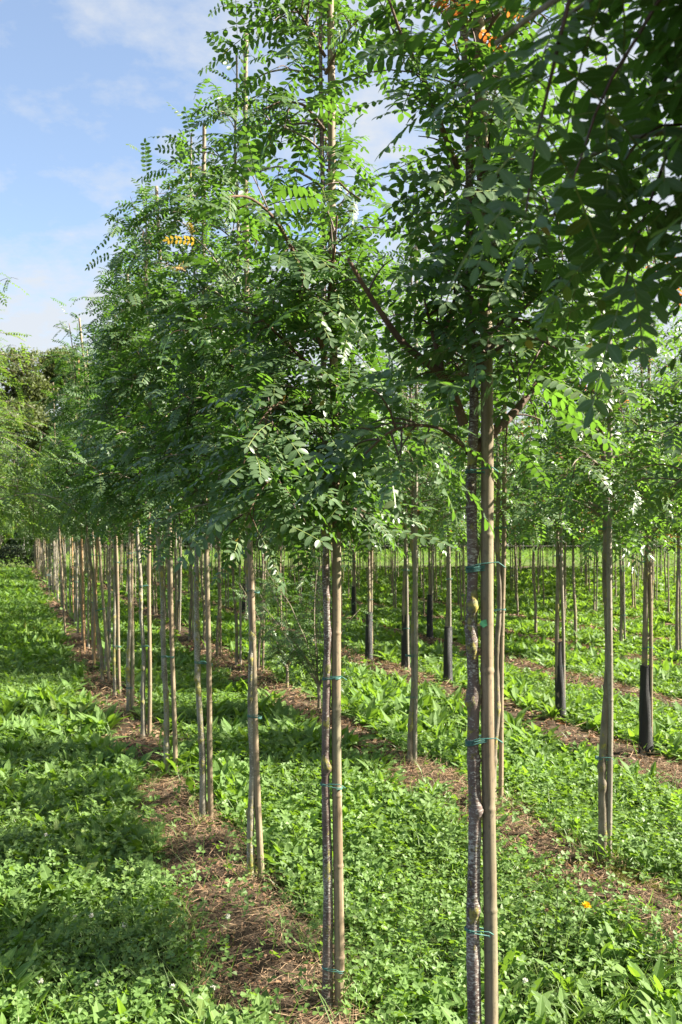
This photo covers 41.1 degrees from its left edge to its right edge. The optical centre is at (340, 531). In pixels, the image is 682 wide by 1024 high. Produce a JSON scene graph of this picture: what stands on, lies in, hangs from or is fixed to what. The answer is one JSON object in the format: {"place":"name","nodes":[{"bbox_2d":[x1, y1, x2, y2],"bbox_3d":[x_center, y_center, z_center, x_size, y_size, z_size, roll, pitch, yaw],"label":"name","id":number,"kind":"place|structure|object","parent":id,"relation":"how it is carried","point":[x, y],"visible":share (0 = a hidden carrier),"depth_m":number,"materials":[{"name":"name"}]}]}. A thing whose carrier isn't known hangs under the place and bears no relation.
{"place":"outdoors","nodes":[
{"label":"outdoors","id":0,"kind":"place"},
{"bbox_2d":[0,550,681,1023],"bbox_3d":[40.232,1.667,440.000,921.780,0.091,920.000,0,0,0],"label":"ground","id":1,"kind":"structure","parent":0,"point":[272,966],"depth_m":4.30,"materials":[{"name":"soil"}]},
{"bbox_2d":[0,345,55,545],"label":"oak tree","id":2,"kind":"object","parent":1,"relation":"on","point":[33,393],"visible":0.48,"depth_m":61.05,"materials":[{"name":"green plant"}]},
{"bbox_2d":[0,543,62,566],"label":"shrub border","id":3,"kind":"object","parent":1,"relation":"on","point":[13,552],"visible":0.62,"depth_m":42.41,"materials":[{"name":"green plant"}]},
{"bbox_2d":[0,375,62,544],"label":"nursery tree","id":4,"kind":"object","parent":1,"relation":"on","point":[24,523],"visible":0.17,"depth_m":13.18,"materials":[{"name":"green plant"}]},
{"bbox_2d":[0,345,68,545],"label":"nursery tree","id":5,"kind":"object","parent":1,"relation":"on","point":[3,478],"visible":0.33,"depth_m":11.90,"materials":[{"name":"green plant"}]},
{"bbox_2d":[0,337,77,550],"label":"nursery tree","id":6,"kind":"object","parent":1,"relation":"on","point":[13,505],"visible":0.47,"depth_m":10.06,"materials":[{"name":"green plant"}]},
{"bbox_2d":[0,278,86,548],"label":"nursery tree","id":7,"kind":"object","parent":1,"relation":"on","point":[13,487],"visible":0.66,"depth_m":9.05,"materials":[{"name":"green plant"}]},
{"bbox_2d":[0,272,93,557],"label":"nursery tree","id":8,"kind":"object","parent":1,"relation":"on","point":[18,472],"visible":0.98,"depth_m":7.55,"materials":[{"name":"green plant"}]},
{"bbox_2d":[36,426,58,599],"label":"nursery tree","id":9,"kind":"object","parent":1,"relation":"on","point":[58,538],"visible":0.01,"depth_m":21.48,"materials":[{"name":"brown plant"}]},
{"bbox_2d":[31,411,72,617],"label":"nursery tree","id":10,"kind":"object","parent":1,"relation":"on","point":[70,609],"visible":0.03,"depth_m":17.53,"materials":[{"name":"brown plant"}]},
{"bbox_2d":[35,413,68,612],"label":"nursery tree","id":11,"kind":"object","parent":1,"relation":"on","point":[57,537],"visible":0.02,"depth_m":18.48,"materials":[{"name":"green plant"}]},
{"bbox_2d":[34,428,70,607],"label":"nursery tree","id":12,"kind":"object","parent":1,"relation":"on","point":[58,552],"visible":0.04,"depth_m":19.51,"materials":[{"name":"brown plant"}]},
{"bbox_2d":[7,345,100,555],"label":"oak tree","id":13,"kind":"object","parent":1,"relation":"on","point":[33,443],"visible":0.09,"depth_m":62.88,"materials":[{"name":"green plant"}]},
{"bbox_2d":[33,428,74,610],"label":"nursery tree","id":14,"kind":"object","parent":1,"relation":"on","point":[73,547],"visible":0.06,"depth_m":16.52,"materials":[{"name":"brown plant"}]},
{"bbox_2d":[52,383,65,634],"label":"bamboo stake","id":15,"kind":"object","parent":1,"relation":"on","point":[61,565],"visible":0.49,"depth_m":14.19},
{"bbox_2d":[35,412,95,627],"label":"nursery tree","id":16,"kind":"object","parent":1,"relation":"on","point":[75,615],"visible":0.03,"depth_m":15.59,"materials":[{"name":"green plant"}]},
{"bbox_2d":[41,361,91,640],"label":"nursery tree","id":17,"kind":"object","parent":1,"relation":"on","point":[80,594],"visible":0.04,"depth_m":13.64,"materials":[{"name":"green plant"}]},
{"bbox_2d":[43,394,95,633],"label":"nursery tree","id":18,"kind":"object","parent":1,"relation":"on","point":[78,588],"visible":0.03,"depth_m":14.63,"materials":[{"name":"plant"}]},
{"bbox_2d":[45,350,103,647],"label":"nursery tree","id":19,"kind":"object","parent":1,"relation":"on","point":[88,619],"visible":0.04,"depth_m":12.72,"materials":[{"name":"green plant"}]},
{"bbox_2d":[73,537,77,612],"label":"bamboo stake","id":20,"kind":"object","parent":1,"relation":"on","point":[76,599],"visible":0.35,"depth_m":15.58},
{"bbox_2d":[40,341,111,658],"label":"nursery tree","id":21,"kind":"object","parent":1,"relation":"on","point":[66,528],"visible":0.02,"depth_m":11.69,"materials":[{"name":"green plant"}]},
{"bbox_2d":[31,297,123,681],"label":"nursery tree","id":22,"kind":"object","parent":1,"relation":"on","point":[60,397],"visible":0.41,"depth_m":9.90,"materials":[{"name":"green plant"}]},
{"bbox_2d":[78,358,85,652],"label":"bamboo stake","id":23,"kind":"object","parent":1,"relation":"on","point":[82,593],"visible":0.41,"depth_m":12.25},
{"bbox_2d":[77,383,86,640],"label":"bamboo stake","id":24,"kind":"object","parent":1,"relation":"on","point":[84,594],"visible":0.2,"depth_m":13.65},
{"bbox_2d":[85,365,92,647],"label":"bamboo stake","id":25,"kind":"object","parent":1,"relation":"on","point":[91,592],"visible":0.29,"depth_m":12.74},
{"bbox_2d":[86,352,99,657],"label":"bamboo stake","id":26,"kind":"object","parent":1,"relation":"on","point":[98,653],"visible":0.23,"depth_m":11.70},
{"bbox_2d":[47,361,140,669],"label":"nursery tree","id":27,"kind":"object","parent":1,"relation":"on","point":[107,571],"visible":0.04,"depth_m":10.68,"materials":[{"name":"green plant"}]},
{"bbox_2d":[78,318,110,680],"bbox_3d":[-2.736,-0.317,9.952,0.137,4.034,0.064,-5,0,0],"label":"bamboo stake","id":28,"kind":"object","parent":1,"relation":"on","point":[103,606],"visible":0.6,"depth_m":9.95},
{"bbox_2d":[93,531,97,669],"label":"bamboo stake","id":29,"kind":"object","parent":1,"relation":"on","point":[94,623],"visible":0.29,"depth_m":10.83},
{"bbox_2d":[46,276,146,694],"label":"nursery tree","id":30,"kind":"object","parent":1,"relation":"on","point":[87,520],"visible":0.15,"depth_m":9.18,"materials":[{"name":"green plant"}]},
{"bbox_2d":[44,248,166,715],"bbox_3d":[-2.015,-0.442,8.081,1.178,4.247,1.007,0,0,-21],"label":"nursery tree","id":31,"kind":"object","parent":1,"relation":"on","point":[127,669],"visible":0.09,"depth_m":8.09,"materials":[{"name":"green plant"}]},
{"bbox_2d":[107,342,112,667],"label":"bamboo stake","id":32,"kind":"object","parent":1,"relation":"on","point":[109,634],"visible":0.37,"depth_m":10.70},
{"bbox_2d":[112,324,120,694],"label":"bamboo stake","id":33,"kind":"object","parent":1,"relation":"on","point":[118,646],"visible":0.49,"depth_m":9.19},
{"bbox_2d":[61,200,186,737],"bbox_3d":[-1.698,-0.486,7.216,1.087,4.359,1.160,-1,0,0],"label":"nursery tree","id":34,"kind":"object","parent":1,"relation":"on","point":[143,657],"visible":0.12,"depth_m":7.25,"materials":[{"name":"green plant"}]},
{"bbox_2d":[54,138,196,774],"bbox_3d":[-1.333,-0.472,6.158,1.097,4.328,1.136,-2,0,0],"label":"nursery tree","id":35,"kind":"object","parent":1,"relation":"on","point":[104,345],"visible":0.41,"depth_m":6.09,"materials":[{"name":"green plant"}]},
{"bbox_2d":[126,273,134,714],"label":"bamboo stake","id":36,"kind":"object","parent":1,"relation":"on","point":[132,654],"visible":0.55,"depth_m":8.12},
{"bbox_2d":[136,243,151,737],"bbox_3d":[-1.578,-0.325,7.268,0.114,4.034,0.066,-1,0,0],"label":"bamboo stake","id":37,"kind":"object","parent":1,"relation":"on","point":[149,645],"visible":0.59,"depth_m":7.27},
{"bbox_2d":[120,521,182,614],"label":"nursery tree","id":38,"kind":"object","parent":1,"relation":"on","point":[152,571],"visible":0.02,"depth_m":17.96,"materials":[{"name":"brown plant"}]},
{"bbox_2d":[123,412,184,618],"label":"nursery tree","id":39,"kind":"object","parent":1,"relation":"on","point":[152,543],"visible":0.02,"depth_m":16.77,"materials":[{"name":"green plant"}]},
{"bbox_2d":[153,527,175,626],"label":"nursery tree","id":40,"kind":"object","parent":1,"relation":"on","point":[174,582],"visible":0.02,"depth_m":15.77,"materials":[{"name":"brown plant"}]},
{"bbox_2d":[155,186,177,773],"bbox_3d":[-1.212,-0.327,6.183,0.104,4.034,0.076,-2,0,0],"label":"bamboo stake","id":41,"kind":"object","parent":1,"relation":"on","point":[172,669],"visible":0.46,"depth_m":6.17,"materials":[{"name":"wood"}]},
{"bbox_2d":[151,394,191,631],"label":"nursery tree","id":42,"kind":"object","parent":1,"relation":"on","point":[177,617],"visible":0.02,"depth_m":14.77,"materials":[{"name":"brown plant"}]},
{"bbox_2d":[79,78,269,819],"bbox_3d":[-0.926,-0.432,5.242,1.137,4.245,1.012,0,0,40],"label":"nursery tree","id":43,"kind":"object","parent":1,"relation":"on","point":[149,451],"visible":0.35,"depth_m":5.16,"materials":[{"name":"green plant"}]},
{"bbox_2d":[178,537,181,632],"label":"bamboo stake","id":44,"kind":"object","parent":1,"relation":"on","point":[180,539],"visible":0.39,"depth_m":14.76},
{"bbox_2d":[152,415,223,639],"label":"nursery tree","id":45,"kind":"object","parent":1,"relation":"on","point":[189,628],"visible":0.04,"depth_m":13.81,"materials":[{"name":"brown plant"}]},
{"bbox_2d":[188,525,193,639],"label":"bamboo stake","id":46,"kind":"object","parent":1,"relation":"on","point":[192,601],"visible":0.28,"depth_m":13.81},
{"bbox_2d":[194,124,213,819],"bbox_3d":[-0.801,-0.324,5.220,0.105,4.034,0.075,-1,0,0],"label":"bamboo stake","id":47,"kind":"object","parent":1,"relation":"on","point":[208,663],"visible":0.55,"depth_m":5.21,"materials":[{"name":"wood"}]},
{"bbox_2d":[179,386,229,648],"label":"nursery tree","id":48,"kind":"object","parent":1,"relation":"on","point":[204,624],"visible":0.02,"depth_m":12.81,"materials":[{"name":"brown plant"}]},
{"bbox_2d":[176,445,234,656],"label":"nursery tree","id":49,"kind":"object","parent":1,"relation":"on","point":[217,622],"visible":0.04,"depth_m":12.02,"materials":[{"name":"brown plant"}]},
{"bbox_2d":[112,0,322,879],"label":"nursery tree","id":50,"kind":"object","parent":1,"relation":"on","point":[189,416],"visible":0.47,"depth_m":4.28,"materials":[{"name":"green plant"}]},
{"bbox_2d":[215,538,221,655],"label":"bamboo stake","id":51,"kind":"object","parent":1,"relation":"on","point":[220,631],"visible":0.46,"depth_m":12.03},
{"bbox_2d":[210,353,264,664],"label":"nursery tree","id":52,"kind":"object","parent":1,"relation":"on","point":[236,628],"depth_m":11.23,"materials":[{"name":"brown plant"}]},
{"bbox_2d":[235,429,241,664],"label":"bamboo stake","id":53,"kind":"object","parent":1,"relation":"on","point":[240,630],"visible":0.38,"depth_m":11.23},
{"bbox_2d":[215,532,273,612],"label":"nursery tree","id":54,"kind":"object","parent":1,"relation":"on","point":[243,592],"visible":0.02,"depth_m":18.30,"materials":[{"name":"brown plant"}]},
{"bbox_2d":[220,418,275,618],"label":"nursery tree","id":55,"kind":"object","parent":1,"relation":"on","point":[255,538],"visible":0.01,"depth_m":17.04,"materials":[{"name":"green plant"}]},
{"bbox_2d":[243,33,264,879],"bbox_3d":[-0.432,-0.336,4.320,0.072,4.054,0.073,-1,0,0],"label":"bamboo stake","id":56,"kind":"object","parent":1,"relation":"on","point":[255,716],"visible":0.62,"depth_m":4.32,"materials":[{"name":"wood"}]},
{"bbox_2d":[261,342,269,671],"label":"bamboo stake","id":57,"kind":"object","parent":1,"relation":"on","point":[263,645],"visible":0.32,"depth_m":10.57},
{"bbox_2d":[219,343,312,672],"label":"nursery tree","id":58,"kind":"object","parent":1,"relation":"on","point":[260,633],"visible":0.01,"depth_m":10.55,"materials":[{"name":"brown plant"}]},
{"bbox_2d":[227,565,350,687],"bbox_3d":[-0.556,1.020,9.619,1.375,1.339,1.461,0,0,0],"label":"regrown bush","id":59,"kind":"object","parent":1,"relation":"on","point":[282,653],"visible":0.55,"depth_m":9.45,"materials":[{"name":"green plant"}]},
{"bbox_2d":[156,0,454,1011],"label":"nursery tree","id":60,"kind":"object","parent":1,"relation":"on","point":[304,310],"visible":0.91,"depth_m":2.98,"materials":[{"name":"green plant"}]},
{"bbox_2d":[273,353,345,636],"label":"nursery tree","id":61,"kind":"object","parent":1,"relation":"on","point":[314,361],"visible":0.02,"depth_m":13.86,"materials":[{"name":"green plant"}]},
{"bbox_2d":[254,564,372,710],"bbox_3d":[-0.302,0.992,8.428,1.223,1.392,1.454,0,0,0],"label":"regrown bush","id":62,"kind":"object","parent":1,"relation":"on","point":[313,674],"visible":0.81,"depth_m":8.27,"materials":[{"name":"green plant"}]},
{"bbox_2d":[283,353,362,566],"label":"nursery tree","id":63,"kind":"object","parent":1,"relation":"on","point":[314,530],"visible":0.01,"depth_m":13.03,"materials":[{"name":"green plant"}]},
{"bbox_2d":[319,0,346,1009],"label":"bamboo stake","id":64,"kind":"object","parent":1,"relation":"on","point":[338,866],"visible":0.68,"depth_m":3.13,"materials":[{"name":"wood"}]},
{"bbox_2d":[0,564,681,1023],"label":"clover carpet","id":65,"kind":"object","parent":1,"relation":"on","point":[624,834],"visible":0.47,"depth_m":4.51,"materials":[{"name":"green plant"}]},
{"bbox_2d":[0,563,681,1023],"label":"broad leaved weeds","id":66,"kind":"object","parent":1,"relation":"on","point":[308,729],"visible":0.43,"depth_m":6.30,"materials":[{"name":"green plant"}]},
{"bbox_2d":[0,544,681,1023],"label":"grass","id":67,"kind":"structure","parent":1,"relation":"on","point":[242,822],"depth_m":4.52,"materials":[{"name":"plant"}]},
{"bbox_2d":[3,485,681,550],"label":"hedge","id":68,"kind":"object","parent":1,"relation":"on","point":[10,541],"depth_m":80.18,"materials":[{"name":"green plant"}]},
{"bbox_2d":[351,538,356,618],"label":"bamboo stake","id":69,"kind":"object","parent":1,"relation":"on","point":[354,561],"visible":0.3,"depth_m":16.65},
{"bbox_2d":[340,389,369,620],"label":"nursery tree","id":70,"kind":"object","parent":1,"relation":"on","point":[353,600],"visible":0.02,"depth_m":16.65,"materials":[{"name":"brown plant"}]},
{"bbox_2d":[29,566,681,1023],"bbox_3d":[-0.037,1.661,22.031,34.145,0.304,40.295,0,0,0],"label":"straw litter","id":71,"kind":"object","parent":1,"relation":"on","point":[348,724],"visible":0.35,"depth_m":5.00,"materials":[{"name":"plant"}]},
{"bbox_2d":[367,352,372,646],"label":"bamboo stake","id":72,"kind":"object","parent":1,"relation":"on","point":[371,599],"visible":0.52,"depth_m":11.67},
{"bbox_2d":[315,329,427,659],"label":"nursery tree","id":73,"kind":"object","parent":1,"relation":"on","point":[368,639],"visible":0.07,"depth_m":11.64,"materials":[{"name":"green plant"}]},
{"bbox_2d":[402,357,409,669],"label":"bamboo stake","id":74,"kind":"object","parent":1,"relation":"on","point":[407,628],"visible":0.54,"depth_m":10.91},
{"bbox_2d":[405,213,417,763],"bbox_3d":[0.502,-0.331,6.432,0.092,4.034,0.067,0,0,0],"label":"bamboo stake","id":75,"kind":"object","parent":1,"relation":"on","point":[415,656],"visible":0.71,"depth_m":6.42,"materials":[{"name":"wood"}]},
{"bbox_2d":[360,284,466,668],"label":"nursery tree","id":76,"kind":"object","parent":1,"relation":"on","point":[403,648],"visible":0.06,"depth_m":10.91,"materials":[{"name":"green plant"}]},
{"bbox_2d":[351,145,480,763],"bbox_3d":[0.542,-0.524,6.504,0.985,4.417,1.044,0,0,20],"label":"nursery tree","id":77,"kind":"object","parent":1,"relation":"on","point":[406,402],"visible":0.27,"depth_m":6.44,"materials":[{"name":"green plant"}]},
{"bbox_2d":[390,427,453,613],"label":"nursery tree","id":78,"kind":"object","parent":1,"relation":"on","point":[423,573],"visible":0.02,"depth_m":18.03,"materials":[{"name":"brown plant"}]},
{"bbox_2d":[381,371,480,639],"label":"nursery tree","id":79,"kind":"object","parent":1,"relation":"on","point":[429,620],"visible":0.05,"depth_m":13.80,"materials":[{"name":"green plant"}]},
{"bbox_2d":[429,417,432,610],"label":"bamboo stake","id":80,"kind":"object","parent":1,"relation":"on","point":[431,564],"visible":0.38,"depth_m":13.78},
{"bbox_2d":[390,283,501,684],"bbox_3d":[1.205,-0.633,9.889,1.414,4.679,1.648,0,0,0],"label":"nursery tree","id":81,"kind":"object","parent":1,"relation":"on","point":[447,665],"visible":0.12,"depth_m":9.85,"materials":[{"name":"green plant"}]},
{"bbox_2d":[444,364,451,626],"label":"bamboo stake","id":82,"kind":"object","parent":1,"relation":"on","point":[449,578],"visible":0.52,"depth_m":9.86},
{"bbox_2d":[441,406,480,620],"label":"nursery tree","id":83,"kind":"object","parent":1,"relation":"on","point":[459,543],"visible":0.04,"depth_m":16.49,"materials":[{"name":"green plant"}]},
{"bbox_2d":[462,535,464,621],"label":"bamboo stake","id":84,"kind":"object","parent":1,"relation":"on","point":[463,595],"visible":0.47,"depth_m":16.49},
{"bbox_2d":[284,0,674,1023],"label":"nursery tree","id":85,"kind":"object","parent":1,"relation":"on","point":[450,334],"visible":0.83,"depth_m":2.06,"materials":[{"name":"green plant"}]},
{"bbox_2d":[464,0,505,1023],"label":"bamboo stake","id":86,"kind":"object","parent":1,"relation":"on","point":[486,736],"visible":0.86,"depth_m":2.16,"materials":[{"name":"wood"}]},
{"bbox_2d":[414,92,581,804],"bbox_3d":[0.982,-0.528,5.541,0.942,4.430,1.078,0,0,17],"label":"nursery tree","id":87,"kind":"object","parent":1,"relation":"on","point":[499,454],"visible":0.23,"depth_m":5.46,"materials":[{"name":"green plant"}]},
{"bbox_2d":[493,289,506,804],"bbox_3d":[0.958,-0.330,5.482,0.107,4.033,0.080,0,0,24],"label":"bamboo stake","id":88,"kind":"object","parent":1,"relation":"on","point":[501,671],"visible":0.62,"depth_m":5.48,"materials":[{"name":"wood"}]},
{"bbox_2d":[478,408,542,615],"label":"nursery tree","id":89,"kind":"object","parent":1,"relation":"on","point":[514,539],"visible":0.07,"depth_m":17.77,"materials":[{"name":"green plant"}]},
{"bbox_2d":[499,386,563,636],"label":"nursery tree","id":90,"kind":"object","parent":1,"relation":"on","point":[534,594],"visible":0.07,"depth_m":14.56,"materials":[{"name":"green plant"}]},
{"bbox_2d":[384,0,681,428],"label":"nursery tree","id":91,"kind":"object","parent":1,"relation":"on","point":[641,115],"visible":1,"depth_m":1.16,"materials":[{"name":"green plant"}]},
{"bbox_2d":[554,408,565,699],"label":"bamboo stake","id":92,"kind":"object","parent":1,"relation":"on","point":[562,590],"visible":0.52,"depth_m":7.97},
{"bbox_2d":[536,425,596,622],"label":"nursery tree","id":93,"kind":"object","parent":1,"relation":"on","point":[565,574],"visible":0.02,"depth_m":16.46,"materials":[{"name":"green plant"}]},
{"bbox_2d":[493,213,642,721],"bbox_3d":[1.907,-0.642,8.037,1.404,4.694,1.455,-1,-1,0],"label":"nursery tree","id":94,"kind":"object","parent":1,"relation":"on","point":[560,701],"visible":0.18,"depth_m":7.96,"materials":[{"name":"green plant"}]},
{"bbox_2d":[541,341,606,642],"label":"nursery tree","id":95,"kind":"object","parent":1,"relation":"on","point":[574,593],"visible":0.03,"depth_m":13.62,"materials":[{"name":"green plant"}]},
{"bbox_2d":[498,4,681,861],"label":"nursery tree","id":96,"kind":"object","parent":1,"relation":"on","point":[600,494],"visible":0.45,"depth_m":4.57,"materials":[{"name":"green plant"}]},
{"bbox_2d":[594,96,613,861],"bbox_3d":[1.329,-0.313,4.593,0.101,4.033,0.068,0,0,24],"label":"bamboo stake","id":97,"kind":"object","parent":1,"relation":"on","point":[609,608],"visible":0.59,"depth_m":4.57,"materials":[{"name":"wood"}]},
{"bbox_2d":[539,846,681,894],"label":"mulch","id":98,"kind":"object","parent":1,"relation":"on","point":[621,868],"visible":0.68,"depth_m":4.33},
{"bbox_2d":[549,175,681,755],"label":"nursery tree","id":99,"kind":"object","parent":1,"relation":"on","point":[645,733],"visible":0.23,"depth_m":6.63,"materials":[{"name":"green leaf"},{"name":"smooth olive bark"},{"name":"brown twig"}]},
{"bbox_2d":[564,341,676,641],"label":"nursery tree","id":100,"kind":"object","parent":1,"relation":"on","point":[621,630],"visible":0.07,"depth_m":13.20,"materials":[{"name":"green plant"}]},
{"bbox_2d":[619,378,625,640],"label":"bamboo stake","id":101,"kind":"object","parent":1,"relation":"on","point":[624,624],"visible":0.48,"depth_m":13.18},
{"bbox_2d":[608,248,681,533],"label":"nursery tree","id":102,"kind":"object","parent":1,"relation":"on","point":[637,469],"visible":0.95,"depth_m":3.54,"materials":[{"name":"green plant"}]},
{"bbox_2d":[641,226,653,733],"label":"bamboo stake","id":103,"kind":"object","parent":1,"relation":"on","point":[650,647],"visible":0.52,"depth_m":6.72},
{"bbox_2d":[625,367,681,636],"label":"nursery tree","id":104,"kind":"object","parent":1,"relation":"on","point":[652,551],"visible":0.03,"depth_m":14.20,"materials":[{"name":"green plant"}]},
{"bbox_2d":[629,318,681,651],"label":"nursery tree","id":105,"kind":"object","parent":1,"relation":"on","point":[676,611],"visible":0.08,"depth_m":12.06,"materials":[{"name":"green plant"}]},
{"bbox_2d":[644,411,681,611],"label":"nursery tree","id":106,"kind":"object","parent":1,"relation":"on","point":[668,609],"visible":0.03,"depth_m":18.59,"materials":[{"name":"green plant"}]},
{"bbox_2d":[675,358,681,648],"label":"bamboo stake","id":107,"kind":"object","parent":1,"relation":"on","point":[680,636],"visible":0.57,"depth_m":12.05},
{"bbox_2d":[0,0,681,474],"label":"sky","id":108,"kind":"structure","parent":0,"point":[81,81],"materials":[{"name":"blue"}]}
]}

